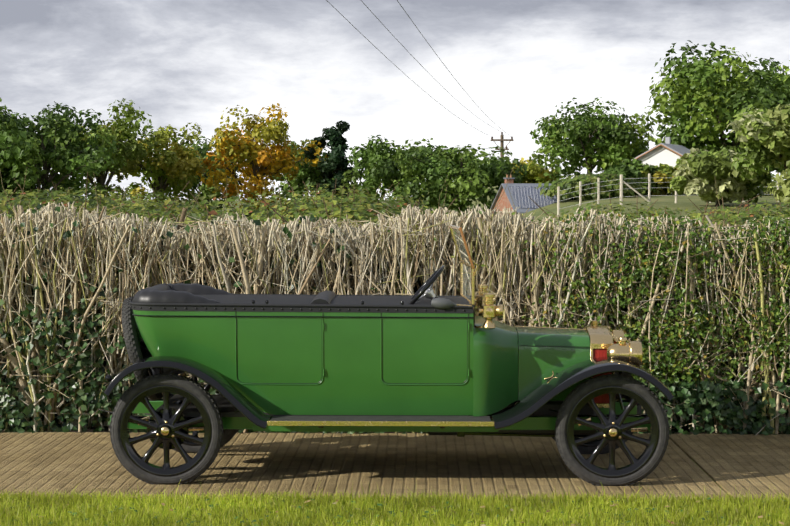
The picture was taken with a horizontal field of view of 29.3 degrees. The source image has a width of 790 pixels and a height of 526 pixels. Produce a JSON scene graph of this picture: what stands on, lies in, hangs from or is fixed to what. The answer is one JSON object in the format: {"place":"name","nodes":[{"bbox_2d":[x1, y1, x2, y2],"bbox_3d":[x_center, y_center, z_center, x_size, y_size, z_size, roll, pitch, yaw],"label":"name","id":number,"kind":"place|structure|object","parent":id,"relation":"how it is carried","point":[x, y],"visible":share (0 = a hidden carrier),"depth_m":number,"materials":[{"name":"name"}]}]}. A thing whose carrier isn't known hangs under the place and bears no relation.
{"place":"outdoors","nodes":[
{"label":"outdoors","id":0,"kind":"place"},
{"bbox_2d":[0,432,789,504],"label":"pavement","id":1,"kind":"structure","parent":0,"point":[333,463],"depth_m":10.03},
{"bbox_2d":[98,225,673,485],"bbox_3d":[-0.069,0.562,9.950,3.614,1.616,1.398,0,2,1],"label":"vintage car","id":2,"kind":"object","parent":1,"relation":"on","point":[424,358],"visible":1,"depth_m":9.48,"materials":[{"name":"metal"}]},
{"bbox_2d":[0,480,789,525],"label":"lawn grass","id":3,"kind":"structure","parent":0,"point":[323,509],"depth_m":8.51,"materials":[{"name":"green plant"}]},
{"bbox_2d":[0,0,789,199],"label":"sky","id":4,"kind":"structure","parent":0,"point":[181,62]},
{"bbox_2d":[2,185,789,525],"bbox_3d":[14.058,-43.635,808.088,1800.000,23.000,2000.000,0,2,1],"label":"ground","id":5,"kind":"structure","parent":0,"point":[690,201],"depth_m":69.25,"materials":[{"name":"green plant"}]},
{"bbox_2d":[0,98,81,196],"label":"tree","id":6,"kind":"object","parent":5,"relation":"on","point":[14,148],"visible":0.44,"depth_m":82.81,"materials":[{"name":"green plant"}]},
{"bbox_2d":[0,101,118,202],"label":"tree","id":7,"kind":"object","parent":5,"relation":"on","point":[73,160],"visible":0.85,"depth_m":84.06,"materials":[{"name":"green plant"}]},
{"bbox_2d":[32,98,158,208],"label":"tree","id":8,"kind":"object","parent":5,"relation":"on","point":[129,149],"visible":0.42,"depth_m":90.98,"materials":[{"name":"green plant"}]},
{"bbox_2d":[109,122,208,216],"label":"tree","id":9,"kind":"object","parent":5,"relation":"on","point":[177,163],"visible":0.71,"depth_m":97.09,"materials":[{"name":"green plant"}]},
{"bbox_2d":[173,136,238,220],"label":"tree","id":10,"kind":"object","parent":5,"relation":"on","point":[203,151],"visible":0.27,"depth_m":108.97,"materials":[{"name":"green plant"}]},
{"bbox_2d":[195,103,328,221],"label":"tree","id":11,"kind":"object","parent":5,"relation":"on","point":[252,156],"visible":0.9,"depth_m":98.61,"materials":[{"name":"orange plant"}]},
{"bbox_2d":[272,139,334,214],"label":"tree","id":12,"kind":"object","parent":5,"relation":"on","point":[310,175],"visible":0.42,"depth_m":110.28,"materials":[{"name":"green plant"}]},
{"bbox_2d":[304,120,381,208],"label":"tree","id":13,"kind":"object","parent":5,"relation":"on","point":[338,160],"visible":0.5,"depth_m":99.10,"materials":[{"name":"green plant"}]},
{"bbox_2d":[0,166,789,434],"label":"hedge","id":14,"kind":"object","parent":5,"relation":"on","point":[141,268],"depth_m":11.51,"materials":[{"name":"beige plant"}]},
{"bbox_2d":[0,172,789,240],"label":"bramble belt","id":15,"kind":"object","parent":5,"relation":"on","point":[361,211],"visible":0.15,"depth_m":16.31,"materials":[{"name":"green plant"}]},
{"bbox_2d":[2,496,789,525],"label":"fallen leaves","id":16,"kind":"object","parent":5,"relation":"on","point":[511,509],"visible":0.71,"depth_m":8.41,"materials":[{"name":"plant"}]},
{"bbox_2d":[293,0,513,160],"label":"power lines","id":17,"kind":"object","parent":5,"relation":"on","point":[501,139],"visible":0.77,"depth_m":55.83,"materials":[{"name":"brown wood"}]},
{"bbox_2d":[341,135,480,214],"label":"tree","id":18,"kind":"object","parent":5,"relation":"on","point":[376,162],"visible":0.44,"depth_m":93.68,"materials":[{"name":"green plant"}]},
{"bbox_2d":[392,143,527,221],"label":"tree","id":19,"kind":"object","parent":5,"relation":"on","point":[474,176],"visible":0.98,"depth_m":88.08,"materials":[{"name":"green plant"}]},
{"bbox_2d":[490,175,556,214],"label":"brick cottage","id":20,"kind":"structure","parent":5,"relation":"on","point":[521,194],"depth_m":80.61,"materials":[{"name":"grey tile"}]},
{"bbox_2d":[508,157,563,182],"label":"tree","id":21,"kind":"object","parent":5,"relation":"on","point":[534,175],"visible":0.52,"depth_m":109.95,"materials":[{"name":"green plant"}]},
{"bbox_2d":[529,97,653,179],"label":"tree","id":22,"kind":"object","parent":5,"relation":"on","point":[586,135],"visible":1,"depth_m":97.79,"materials":[{"name":"green plant"}]},
{"bbox_2d":[597,143,648,169],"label":"tree","id":23,"kind":"object","parent":5,"relation":"on","point":[643,149],"visible":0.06,"depth_m":109.57,"materials":[{"name":"green plant"}]},
{"bbox_2d":[600,158,659,193],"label":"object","id":24,"kind":"object","parent":5,"relation":"on","point":[627,168],"visible":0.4,"depth_m":78.36,"materials":[{"name":"green plant"}]},
{"bbox_2d":[630,163,684,194],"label":"bush","id":25,"kind":"object","parent":5,"relation":"on","point":[663,175],"visible":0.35,"depth_m":78.29,"materials":[{"name":"green plant"}]},
{"bbox_2d":[534,173,782,200],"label":"field shrubs","id":26,"kind":"object","parent":5,"relation":"on","point":[566,183],"visible":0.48,"depth_m":75.62,"materials":[{"name":"green plant"}]},
{"bbox_2d":[631,137,689,166],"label":"house","id":27,"kind":"structure","parent":5,"relation":"on","point":[668,153],"depth_m":83.77,"materials":[{"name":"white paint"}]},
{"bbox_2d":[557,173,781,216],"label":"stock fence","id":28,"kind":"object","parent":5,"relation":"on","point":[622,182],"visible":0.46,"depth_m":67.80,"materials":[{"name":"beige wood"}]},
{"bbox_2d":[636,40,789,174],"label":"tree","id":29,"kind":"object","parent":5,"relation":"on","point":[707,89],"visible":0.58,"depth_m":91.84,"materials":[{"name":"green plant"}]},
{"bbox_2d":[670,145,771,205],"bbox_3d":[13.978,-3.681,65.605,4.365,2.918,4.523,0,2,1],"label":"bush","id":30,"kind":"object","parent":5,"relation":"on","point":[702,170],"visible":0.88,"depth_m":64.53,"materials":[{"name":"green plant"}]},
{"bbox_2d":[726,102,789,205],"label":"tree","id":31,"kind":"object","parent":5,"relation":"on","point":[765,133],"visible":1,"depth_m":60.17,"materials":[{"name":"green plant"}]}
]}

